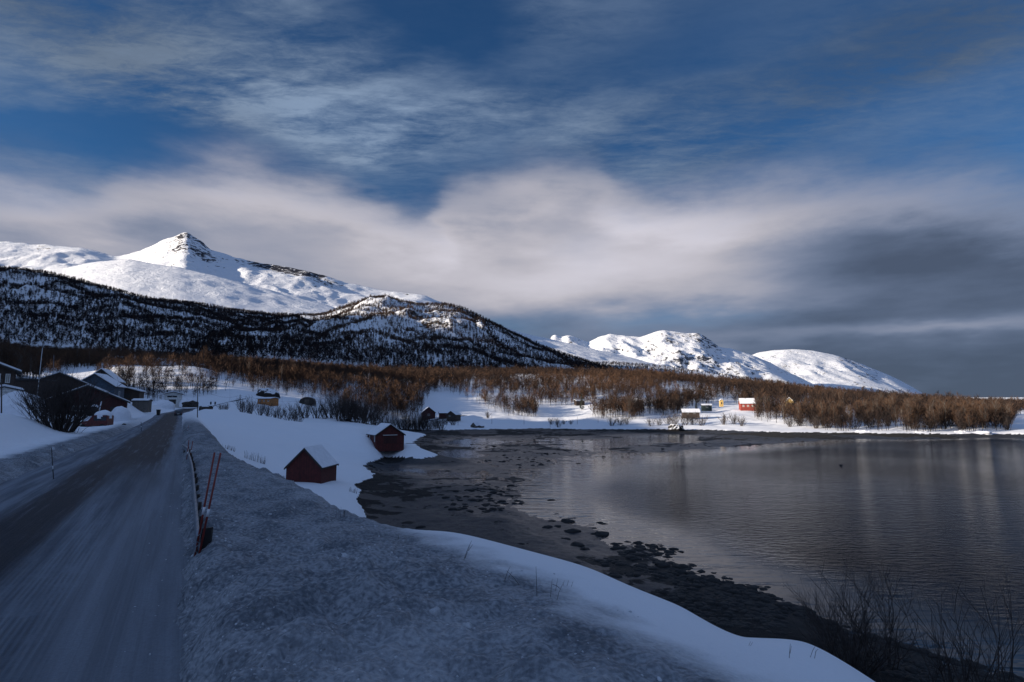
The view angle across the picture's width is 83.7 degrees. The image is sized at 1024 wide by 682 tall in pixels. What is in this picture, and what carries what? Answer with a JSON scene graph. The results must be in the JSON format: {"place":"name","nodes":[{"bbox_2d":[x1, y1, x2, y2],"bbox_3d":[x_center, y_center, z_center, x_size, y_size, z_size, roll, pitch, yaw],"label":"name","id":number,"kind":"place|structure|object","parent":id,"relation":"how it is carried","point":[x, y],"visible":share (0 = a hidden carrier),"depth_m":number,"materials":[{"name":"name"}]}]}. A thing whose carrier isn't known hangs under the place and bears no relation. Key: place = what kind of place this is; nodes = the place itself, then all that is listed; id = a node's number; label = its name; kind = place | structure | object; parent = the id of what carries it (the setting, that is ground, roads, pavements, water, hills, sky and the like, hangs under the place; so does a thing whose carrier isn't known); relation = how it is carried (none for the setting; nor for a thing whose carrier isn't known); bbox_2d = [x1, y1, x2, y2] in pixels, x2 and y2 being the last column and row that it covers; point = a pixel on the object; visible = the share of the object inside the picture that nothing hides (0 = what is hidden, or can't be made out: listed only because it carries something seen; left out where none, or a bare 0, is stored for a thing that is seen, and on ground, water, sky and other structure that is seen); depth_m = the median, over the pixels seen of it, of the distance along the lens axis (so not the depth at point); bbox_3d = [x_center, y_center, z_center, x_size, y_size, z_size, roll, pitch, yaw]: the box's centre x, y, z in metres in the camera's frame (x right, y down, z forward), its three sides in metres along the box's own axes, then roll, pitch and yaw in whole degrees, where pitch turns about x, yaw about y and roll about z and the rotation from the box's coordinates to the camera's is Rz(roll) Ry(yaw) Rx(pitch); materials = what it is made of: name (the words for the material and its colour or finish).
{"place":"outdoors","nodes":[
{"label":"outdoors","id":0,"kind":"place"},
{"bbox_2d":[0,269,238,354],"bbox_3d":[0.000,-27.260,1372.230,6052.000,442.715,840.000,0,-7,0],"label":"forested hill","id":1,"kind":"structure","parent":0,"point":[41,292],"depth_m":1128.88,"materials":[{"name":"plant"}]},
{"bbox_2d":[0,266,256,354],"bbox_3d":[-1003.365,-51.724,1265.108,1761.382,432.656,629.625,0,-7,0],"label":"hillside wood","id":2,"kind":"object","parent":1,"relation":"on","point":[145,331],"visible":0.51,"depth_m":1125.34,"materials":[{"name":"plant"}]},
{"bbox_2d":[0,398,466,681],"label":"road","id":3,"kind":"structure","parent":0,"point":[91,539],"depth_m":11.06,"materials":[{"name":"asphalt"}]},
{"bbox_2d":[0,232,711,373],"bbox_3d":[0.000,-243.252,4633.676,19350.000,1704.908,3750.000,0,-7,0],"label":"mountain range","id":4,"kind":"structure","parent":0,"point":[186,250],"depth_m":4960.95,"materials":[{"name":"snow"}]},
{"bbox_2d":[43,259,335,314],"bbox_3d":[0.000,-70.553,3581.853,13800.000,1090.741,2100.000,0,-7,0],"label":"rounded foothill","id":5,"kind":"structure","parent":4,"relation":"attached to","point":[154,280],"depth_m":3658.37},
{"bbox_2d":[0,356,1023,681],"bbox_3d":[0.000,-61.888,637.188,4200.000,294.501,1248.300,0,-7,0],"label":"snow ground","id":6,"kind":"structure","parent":0,"point":[342,598],"depth_m":8.60,"materials":[{"name":"snow"}]},
{"bbox_2d":[1,349,15,365],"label":"birch tree","id":7,"kind":"object","parent":6,"relation":"on","point":[7,353],"visible":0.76,"depth_m":232.46,"materials":[{"name":"brown plant"}]},
{"bbox_2d":[0,362,21,385],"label":"house","id":8,"kind":"structure","parent":6,"relation":"on","point":[8,373],"depth_m":94.92,"materials":[{"name":"wood"}]},
{"bbox_2d":[0,384,24,396],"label":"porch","id":9,"kind":"object","parent":6,"relation":"on","point":[8,388],"visible":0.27,"depth_m":84.02,"materials":[{"name":"wood"}]},
{"bbox_2d":[8,346,28,377],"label":"birch tree","id":10,"kind":"object","parent":6,"relation":"on","point":[18,358],"visible":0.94,"depth_m":231.63,"materials":[{"name":"brown plant"}]},
{"bbox_2d":[12,350,26,377],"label":"birch tree","id":11,"kind":"object","parent":6,"relation":"on","point":[20,353],"visible":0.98,"depth_m":231.28,"materials":[{"name":"brown plant"}]},
{"bbox_2d":[0,391,48,420],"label":"snow pile","id":12,"kind":"object","parent":6,"relation":"on","point":[7,408],"visible":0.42,"depth_m":75.39,"materials":[{"name":"snow"}]},
{"bbox_2d":[3,375,60,422],"bbox_3d":[-47.466,5.545,57.745,4.622,5.478,5.228,2,-7,-17],"label":"bare bush","id":13,"kind":"object","parent":6,"relation":"on","point":[32,402],"visible":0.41,"depth_m":57.02,"materials":[{"name":"black plant"}]},
{"bbox_2d":[15,378,55,397],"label":"shed","id":14,"kind":"structure","parent":6,"relation":"on","point":[22,381],"depth_m":110.49,"materials":[{"name":"wood"}]},
{"bbox_2d":[14,361,124,432],"bbox_3d":[-44.910,5.339,58.085,9.116,7.846,8.696,-3,-7,22],"label":"bare bush","id":15,"kind":"object","parent":6,"relation":"on","point":[56,415],"visible":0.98,"depth_m":56.90,"materials":[{"name":"brown plant"}]},
{"bbox_2d":[38,371,107,392],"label":"barn","id":16,"kind":"structure","parent":6,"relation":"on","point":[68,378],"depth_m":122.47,"materials":[{"name":"wood"}]},
{"bbox_2d":[49,384,130,413],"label":"house","id":17,"kind":"structure","parent":6,"relation":"on","point":[112,403],"depth_m":108.99,"materials":[{"name":"wood"}]},
{"bbox_2d":[79,410,113,426],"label":"car","id":18,"kind":"object","parent":6,"relation":"on","point":[106,417],"visible":0.91,"depth_m":84.53,"materials":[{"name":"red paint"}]},
{"bbox_2d":[82,372,126,397],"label":"house","id":19,"kind":"structure","parent":6,"relation":"on","point":[106,380],"depth_m":148.66,"materials":[{"name":"wood"}]},
{"bbox_2d":[94,368,125,384],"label":"house","id":20,"kind":"structure","parent":6,"relation":"on","point":[110,373],"depth_m":174.33,"materials":[{"name":"wood"}]},
{"bbox_2d":[111,406,130,421],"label":"snow pile","id":21,"kind":"object","parent":6,"relation":"on","point":[120,413],"visible":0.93,"depth_m":102.07,"materials":[{"name":"snow"}]},
{"bbox_2d":[124,387,145,401],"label":"shed","id":22,"kind":"structure","parent":6,"relation":"on","point":[130,393],"depth_m":184.79,"materials":[{"name":"wood"}]},
{"bbox_2d":[131,398,152,411],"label":"bus shelter","id":23,"kind":"object","parent":6,"relation":"on","point":[143,404],"visible":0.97,"depth_m":163.28,"materials":[{"name":"wood"}]},
{"bbox_2d":[154,400,174,409],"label":"snow pile","id":24,"kind":"object","parent":6,"relation":"on","point":[166,404],"visible":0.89,"depth_m":231.63,"materials":[{"name":"snow"}]},
{"bbox_2d":[164,390,183,407],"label":"house","id":25,"kind":"structure","parent":6,"relation":"on","point":[175,398],"depth_m":260.97,"materials":[{"name":"wood"}]},
{"bbox_2d":[179,397,196,406],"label":"snow pile","id":26,"kind":"object","parent":6,"relation":"on","point":[185,400],"visible":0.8,"depth_m":258.95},
{"bbox_2d":[182,400,198,406],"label":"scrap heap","id":27,"kind":"object","parent":6,"relation":"on","point":[192,403],"visible":0.93,"depth_m":249.24,"materials":[{"name":"metal"}]},
{"bbox_2d":[181,444,212,552],"bbox_3d":[-13.671,5.669,24.287,0.429,1.120,31.402,4,-8,-30],"label":"guard rail","id":28,"kind":"object","parent":6,"relation":"on","point":[207,539],"visible":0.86,"depth_m":14.12,"materials":[{"name":"metal"}]},
{"bbox_2d":[194,452,215,555],"bbox_3d":[-5.874,3.278,10.871,0.315,2.284,0.045,1,-7,-12],"label":"snow marker","id":29,"kind":"object","parent":6,"relation":"on","point":[201,521],"visible":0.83,"depth_m":10.89,"materials":[{"name":"red paint"}]},
{"bbox_2d":[199,405,212,410],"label":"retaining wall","id":30,"kind":"structure","parent":6,"relation":"on","point":[201,407],"depth_m":203.25,"materials":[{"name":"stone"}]},
{"bbox_2d":[198,453,220,553],"bbox_3d":[-5.737,3.227,10.797,0.353,2.192,0.045,1,-7,-11],"label":"snow marker","id":31,"kind":"object","parent":6,"relation":"on","point":[206,519],"visible":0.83,"depth_m":10.80,"materials":[{"name":"red paint"}]},
{"bbox_2d":[233,395,252,412],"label":"bare bush","id":32,"kind":"object","parent":6,"relation":"on","point":[242,406],"visible":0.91,"depth_m":207.37,"materials":[{"name":"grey plant"}]},
{"bbox_2d":[243,400,255,413],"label":"bare bush","id":33,"kind":"object","parent":6,"relation":"on","point":[251,408],"visible":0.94,"depth_m":206.51,"materials":[{"name":"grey plant"}]},
{"bbox_2d":[254,400,265,414],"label":"bare bush","id":34,"kind":"object","parent":6,"relation":"on","point":[258,408],"visible":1,"depth_m":202.72,"materials":[{"name":"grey plant"}]},
{"bbox_2d":[256,388,279,397],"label":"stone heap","id":35,"kind":"object","parent":6,"relation":"on","point":[265,392],"visible":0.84,"depth_m":320.36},
{"bbox_2d":[257,397,279,405],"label":"long shed","id":36,"kind":"structure","parent":6,"relation":"on","point":[266,400],"depth_m":278.51,"materials":[{"name":"wood"}]},
{"bbox_2d":[261,400,275,416],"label":"bare bush","id":37,"kind":"object","parent":6,"relation":"on","point":[267,410],"visible":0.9,"depth_m":210.22,"materials":[{"name":"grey plant"}]},
{"bbox_2d":[275,404,286,418],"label":"bare bush","id":38,"kind":"object","parent":6,"relation":"on","point":[278,410],"visible":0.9,"depth_m":207.30,"materials":[{"name":"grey plant"}]},
{"bbox_2d":[276,404,296,420],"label":"bare bush","id":39,"kind":"object","parent":6,"relation":"on","point":[284,414],"visible":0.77,"depth_m":203.37,"materials":[{"name":"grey plant"}]},
{"bbox_2d":[286,403,306,421],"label":"bare bush","id":40,"kind":"object","parent":6,"relation":"on","point":[297,418],"visible":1,"depth_m":199.37,"materials":[{"name":"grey plant"}]},
{"bbox_2d":[295,398,314,417],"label":"bare bush","id":41,"kind":"object","parent":6,"relation":"on","point":[307,406],"visible":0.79,"depth_m":240.65,"materials":[{"name":"black plant"}]},
{"bbox_2d":[299,397,315,404],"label":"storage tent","id":42,"kind":"object","parent":6,"relation":"on","point":[305,399],"visible":0.76,"depth_m":324.37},
{"bbox_2d":[284,445,338,483],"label":"cabin","id":43,"kind":"object","parent":6,"relation":"on","point":[316,464],"visible":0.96,"depth_m":77.15,"materials":[{"name":"wood"}]},
{"bbox_2d":[308,400,330,417],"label":"bare bush","id":44,"kind":"object","parent":6,"relation":"on","point":[314,409],"visible":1,"depth_m":236.74,"materials":[{"name":"black plant"}]},
{"bbox_2d":[319,404,329,418],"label":"bare bush","id":45,"kind":"object","parent":6,"relation":"on","point":[324,414],"visible":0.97,"depth_m":238.75,"materials":[{"name":"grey plant"}]},
{"bbox_2d":[317,394,339,417],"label":"bare bush","id":46,"kind":"object","parent":6,"relation":"on","point":[330,406],"visible":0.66,"depth_m":243.68,"materials":[{"name":"black plant"}]},
{"bbox_2d":[325,392,345,418],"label":"bare bush","id":47,"kind":"object","parent":6,"relation":"on","point":[335,408],"visible":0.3,"depth_m":243.05,"materials":[{"name":"black plant"}]},
{"bbox_2d":[324,393,353,421],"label":"bare bush","id":48,"kind":"object","parent":6,"relation":"on","point":[342,414],"visible":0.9,"depth_m":234.56,"materials":[{"name":"black plant"}]},
{"bbox_2d":[337,392,361,420],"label":"bare bush","id":49,"kind":"object","parent":6,"relation":"on","point":[348,408],"visible":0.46,"depth_m":238.03,"materials":[{"name":"black plant"}]},
{"bbox_2d":[339,396,366,422],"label":"bare bush","id":50,"kind":"object","parent":6,"relation":"on","point":[347,414],"visible":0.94,"depth_m":233.09,"materials":[{"name":"black plant"}]},
{"bbox_2d":[343,396,367,421],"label":"bare bush","id":51,"kind":"object","parent":6,"relation":"on","point":[353,407],"visible":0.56,"depth_m":236.34,"materials":[{"name":"black plant"}]},
{"bbox_2d":[352,401,380,424],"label":"bare bush","id":52,"kind":"object","parent":6,"relation":"on","point":[364,419],"visible":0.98,"depth_m":233.45,"materials":[{"name":"black plant"}]},
{"bbox_2d":[366,410,384,424],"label":"bare bush","id":53,"kind":"object","parent":6,"relation":"on","point":[373,419],"visible":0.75,"depth_m":236.70,"materials":[{"name":"black plant"}]},
{"bbox_2d":[367,402,390,424],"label":"bare bush","id":54,"kind":"object","parent":6,"relation":"on","point":[379,411],"visible":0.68,"depth_m":239.20,"materials":[{"name":"black plant"}]},
{"bbox_2d":[366,423,405,450],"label":"boathouse","id":55,"kind":"object","parent":6,"relation":"on","point":[386,436],"visible":0.91,"depth_m":136.42,"materials":[{"name":"wood"}]},
{"bbox_2d":[383,435,396,443],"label":"door","id":56,"kind":"structure","parent":55,"relation":"in","point":[387,438],"depth_m":136.19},
{"bbox_2d":[421,407,435,419],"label":"house","id":57,"kind":"structure","parent":6,"relation":"on","point":[430,410],"depth_m":349.40,"materials":[{"name":"wood"}]},
{"bbox_2d":[438,411,449,418],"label":"house wing","id":58,"kind":"structure","parent":6,"relation":"on","point":[442,414],"depth_m":344.74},
{"bbox_2d":[446,411,461,420],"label":"cabin","id":59,"kind":"object","parent":6,"relation":"on","point":[452,414],"visible":0.97,"depth_m":335.71,"materials":[{"name":"wood"}]},
{"bbox_2d":[0,336,1023,432],"bbox_3d":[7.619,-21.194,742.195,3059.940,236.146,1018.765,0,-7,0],"label":"birch forest","id":60,"kind":"object","parent":6,"relation":"on","point":[336,377],"visible":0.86,"depth_m":421.81,"materials":[{"name":"plant"}]},
{"bbox_2d":[668,413,682,423],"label":"bare bush","id":61,"kind":"object","parent":6,"relation":"on","point":[676,421],"visible":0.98,"depth_m":318.80,"materials":[{"name":"brown plant"}]},
{"bbox_2d":[676,412,693,424],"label":"bare bush","id":62,"kind":"object","parent":6,"relation":"on","point":[687,417],"visible":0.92,"depth_m":321.88,"materials":[{"name":"brown plant"}]},
{"bbox_2d":[680,409,700,417],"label":"house","id":63,"kind":"structure","parent":6,"relation":"on","point":[682,411],"depth_m":355.13,"materials":[{"name":"wood"}]},
{"bbox_2d":[687,410,698,424],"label":"bare bush","id":64,"kind":"object","parent":6,"relation":"on","point":[691,420],"visible":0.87,"depth_m":325.13,"materials":[{"name":"brown plant"}]},
{"bbox_2d":[700,404,712,410],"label":"house","id":65,"kind":"structure","parent":6,"relation":"on","point":[706,407],"depth_m":400.47,"materials":[{"name":"wood"}]},
{"bbox_2d":[738,398,755,410],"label":"house","id":66,"kind":"structure","parent":6,"relation":"on","point":[744,404],"depth_m":397.41,"materials":[{"name":"wood"}]},
{"bbox_2d":[760,394,773,416],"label":"birch tree","id":67,"kind":"object","parent":6,"relation":"on","point":[766,398],"visible":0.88,"depth_m":346.07,"materials":[{"name":"brown plant"}]},
{"bbox_2d":[779,399,792,423],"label":"birch tree","id":68,"kind":"object","parent":6,"relation":"on","point":[782,406],"visible":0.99,"depth_m":309.66,"materials":[{"name":"brown plant"}]},
{"bbox_2d":[783,415,796,426],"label":"bare bush","id":69,"kind":"object","parent":6,"relation":"on","point":[789,423],"visible":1,"depth_m":295.50,"materials":[{"name":"brown plant"}]},
{"bbox_2d":[808,414,820,428],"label":"bare bush","id":70,"kind":"object","parent":6,"relation":"on","point":[816,424],"visible":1,"depth_m":282.62,"materials":[{"name":"brown plant"}]},
{"bbox_2d":[816,398,827,427],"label":"birch tree","id":71,"kind":"object","parent":6,"relation":"on","point":[822,403],"visible":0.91,"depth_m":285.97,"materials":[{"name":"brown plant"}]},
{"bbox_2d":[848,413,863,428],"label":"bare bush","id":72,"kind":"object","parent":6,"relation":"on","point":[857,425],"visible":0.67,"depth_m":278.48,"materials":[{"name":"brown plant"}]},
{"bbox_2d":[937,399,954,426],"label":"birch tree","id":73,"kind":"object","parent":6,"relation":"on","point":[943,402],"visible":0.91,"depth_m":269.76,"materials":[{"name":"brown plant"}]},
{"bbox_2d":[977,405,991,429],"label":"birch tree","id":74,"kind":"object","parent":6,"relation":"on","point":[983,407],"visible":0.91,"depth_m":261.25,"materials":[{"name":"brown plant"}]},
{"bbox_2d":[986,397,1002,427],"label":"birch tree","id":75,"kind":"object","parent":6,"relation":"on","point":[995,405],"visible":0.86,"depth_m":265.57,"materials":[{"name":"brown plant"}]},
{"bbox_2d":[997,413,1016,429],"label":"bare bush","id":76,"kind":"object","parent":6,"relation":"on","point":[1008,426],"visible":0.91,"depth_m":260.59,"materials":[{"name":"brown plant"}]},
{"bbox_2d":[0,0,1023,396],"label":"sky","id":77,"kind":"structure","parent":0,"point":[842,178],"materials":[{"name":"blue"}]},
{"bbox_2d":[190,295,1023,399],"bbox_3d":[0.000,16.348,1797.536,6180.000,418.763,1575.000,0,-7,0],"label":"forested hill","id":78,"kind":"structure","parent":0,"point":[383,321],"depth_m":1430.36,"materials":[{"name":"snow"}]},
{"bbox_2d":[152,293,625,373],"bbox_3d":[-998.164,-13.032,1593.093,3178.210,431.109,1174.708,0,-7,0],"label":"hillside wood","id":79,"kind":"object","parent":78,"relation":"on","point":[317,347],"visible":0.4,"depth_m":1299.81,"materials":[{"name":"plant"}]},
{"bbox_2d":[550,330,826,388],"bbox_3d":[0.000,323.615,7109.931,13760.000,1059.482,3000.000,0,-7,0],"label":"distant mountain","id":80,"kind":"structure","parent":0,"point":[695,351],"depth_m":7149.17,"materials":[{"name":"snow"}]},
{"bbox_2d":[355,428,1023,681],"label":"beach","id":81,"kind":"structure","parent":0,"point":[414,502],"depth_m":81.93,"materials":[{"name":"gravel"}]},
{"bbox_2d":[395,410,412,430],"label":"bare bush","id":82,"kind":"object","parent":81,"relation":"on","point":[399,424],"visible":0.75,"depth_m":293.24,"materials":[{"name":"black plant"}]},
{"bbox_2d":[403,409,426,430],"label":"bare bush","id":83,"kind":"object","parent":81,"relation":"on","point":[412,423],"visible":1,"depth_m":288.72,"materials":[{"name":"black plant"}]},
{"bbox_2d":[413,410,430,429],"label":"bare bush","id":84,"kind":"object","parent":81,"relation":"on","point":[423,427],"visible":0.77,"depth_m":295.47,"materials":[{"name":"black plant"}]},
{"bbox_2d":[424,417,436,430],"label":"bare bush","id":85,"kind":"object","parent":81,"relation":"on","point":[428,425],"visible":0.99,"depth_m":291.76,"materials":[{"name":"black plant"}]},
{"bbox_2d":[435,415,446,430],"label":"bare bush","id":86,"kind":"object","parent":81,"relation":"on","point":[441,426],"visible":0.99,"depth_m":290.04,"materials":[{"name":"black plant"}]},
{"bbox_2d":[564,528,580,532],"bbox_3d":[6.308,19.811,59.515,1.643,0.572,1.414,2,-7,-19],"label":"rock","id":87,"kind":"object","parent":81,"relation":"on","point":[572,530],"visible":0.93,"depth_m":59.22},
{"bbox_2d":[570,541,584,547],"bbox_3d":[6.144,19.211,53.831,1.477,0.466,1.446,-6,-9,43],"label":"rock","id":88,"kind":"object","parent":81,"relation":"on","point":[577,544],"visible":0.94,"depth_m":53.55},
{"bbox_2d":[594,531,608,536],"bbox_3d":[9.225,19.860,58.649,1.648,0.624,1.978,-2,-7,15],"label":"rock","id":89,"kind":"object","parent":81,"relation":"on","point":[602,533],"visible":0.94,"depth_m":58.30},
{"bbox_2d":[654,562,668,567],"bbox_3d":[12.293,18.364,46.833,1.079,0.409,1.191,0,-7,-4],"label":"rock","id":90,"kind":"object","parent":81,"relation":"on","point":[661,564],"visible":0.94,"depth_m":46.56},
{"bbox_2d":[668,424,683,430],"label":"boulder","id":91,"kind":"object","parent":81,"relation":"on","point":[674,427],"visible":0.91,"depth_m":295.29,"materials":[{"name":"stone"}]},
{"bbox_2d":[361,437,1023,681],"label":"seaweed","id":92,"kind":"object","parent":81,"relation":"on","point":[756,614],"visible":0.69,"depth_m":38.58,"materials":[{"name":"plant"}]},
{"bbox_2d":[687,575,701,580],"bbox_3d":[13.775,17.925,43.035,1.136,0.398,1.195,-1,-7,9],"label":"rock","id":93,"kind":"object","parent":81,"relation":"on","point":[693,577],"visible":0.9,"depth_m":42.97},
{"bbox_2d":[805,543,926,669],"bbox_3d":[17.582,13.145,28.679,5.706,6.259,4.803,0,-7,0],"label":"bare shrub","id":94,"kind":"object","parent":81,"relation":"on","point":[874,612],"visible":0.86,"depth_m":28.23,"materials":[{"name":"brown plant"}]},
{"bbox_2d":[783,564,977,674],"bbox_3d":[16.755,13.586,28.064,7.780,4.690,7.520,0,-7,0],"label":"bare shrub","id":95,"kind":"object","parent":81,"relation":"on","point":[846,646],"visible":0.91,"depth_m":27.60,"materials":[{"name":"brown plant"}]},
{"bbox_2d":[896,598,960,681],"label":"bare shrub","id":96,"kind":"object","parent":81,"relation":"on","point":[933,673],"visible":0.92,"depth_m":25.12,"materials":[{"name":"brown plant"}]},
{"bbox_2d":[869,559,1022,681],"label":"bare shrub","id":97,"kind":"object","parent":81,"relation":"on","point":[947,658],"visible":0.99,"depth_m":24.38,"materials":[{"name":"brown plant"}]},
{"bbox_2d":[964,662,986,669],"bbox_3d":[23.405,16.444,28.840,0.928,0.327,0.915,-4,-8,29],"label":"rock","id":98,"kind":"object","parent":81,"relation":"on","point":[980,667],"visible":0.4,"depth_m":28.75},
{"bbox_2d":[928,555,1023,681],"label":"bare shrub","id":99,"kind":"object","parent":81,"relation":"on","point":[1011,656],"visible":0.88,"depth_m":25.17,"materials":[{"name":"brown plant"}]},
{"bbox_2d":[972,431,992,434],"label":"snowy boulder","id":100,"kind":"object","parent":81,"relation":"on","point":[985,432],"visible":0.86,"depth_m":251.84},
{"bbox_2d":[998,671,1016,678],"bbox_3d":[24.149,16.311,27.831,0.974,0.314,0.860,5,-8,-37],"label":"rock","id":101,"kind":"object","parent":81,"relation":"on","point":[1005,674],"visible":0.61,"depth_m":27.80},
{"bbox_2d":[600,363,791,384],"bbox_3d":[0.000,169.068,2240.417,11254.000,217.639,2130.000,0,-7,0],"label":"dark forest ridge","id":102,"kind":"structure","parent":0,"point":[715,375],"depth_m":2431.51,"materials":[{"name":"plant"}]},
{"bbox_2d":[595,361,874,392],"bbox_3d":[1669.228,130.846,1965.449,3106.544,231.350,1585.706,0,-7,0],"label":"ridge wood","id":103,"kind":"object","parent":102,"relation":"on","point":[632,365],"visible":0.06,"depth_m":2365.53,"materials":[{"name":"plant"}]},
{"bbox_2d":[389,434,1023,677],"bbox_3d":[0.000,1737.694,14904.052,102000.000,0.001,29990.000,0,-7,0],"label":"water","id":104,"kind":"structure","parent":0,"point":[934,513],"depth_m":71.06,"materials":[{"name":"black liquid"}]},
{"bbox_2d":[753,349,921,394],"bbox_3d":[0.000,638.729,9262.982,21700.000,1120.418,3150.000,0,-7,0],"label":"distant dome mountain","id":105,"kind":"structure","parent":0,"point":[821,368],"depth_m":9070.47,"materials":[{"name":"snow"}]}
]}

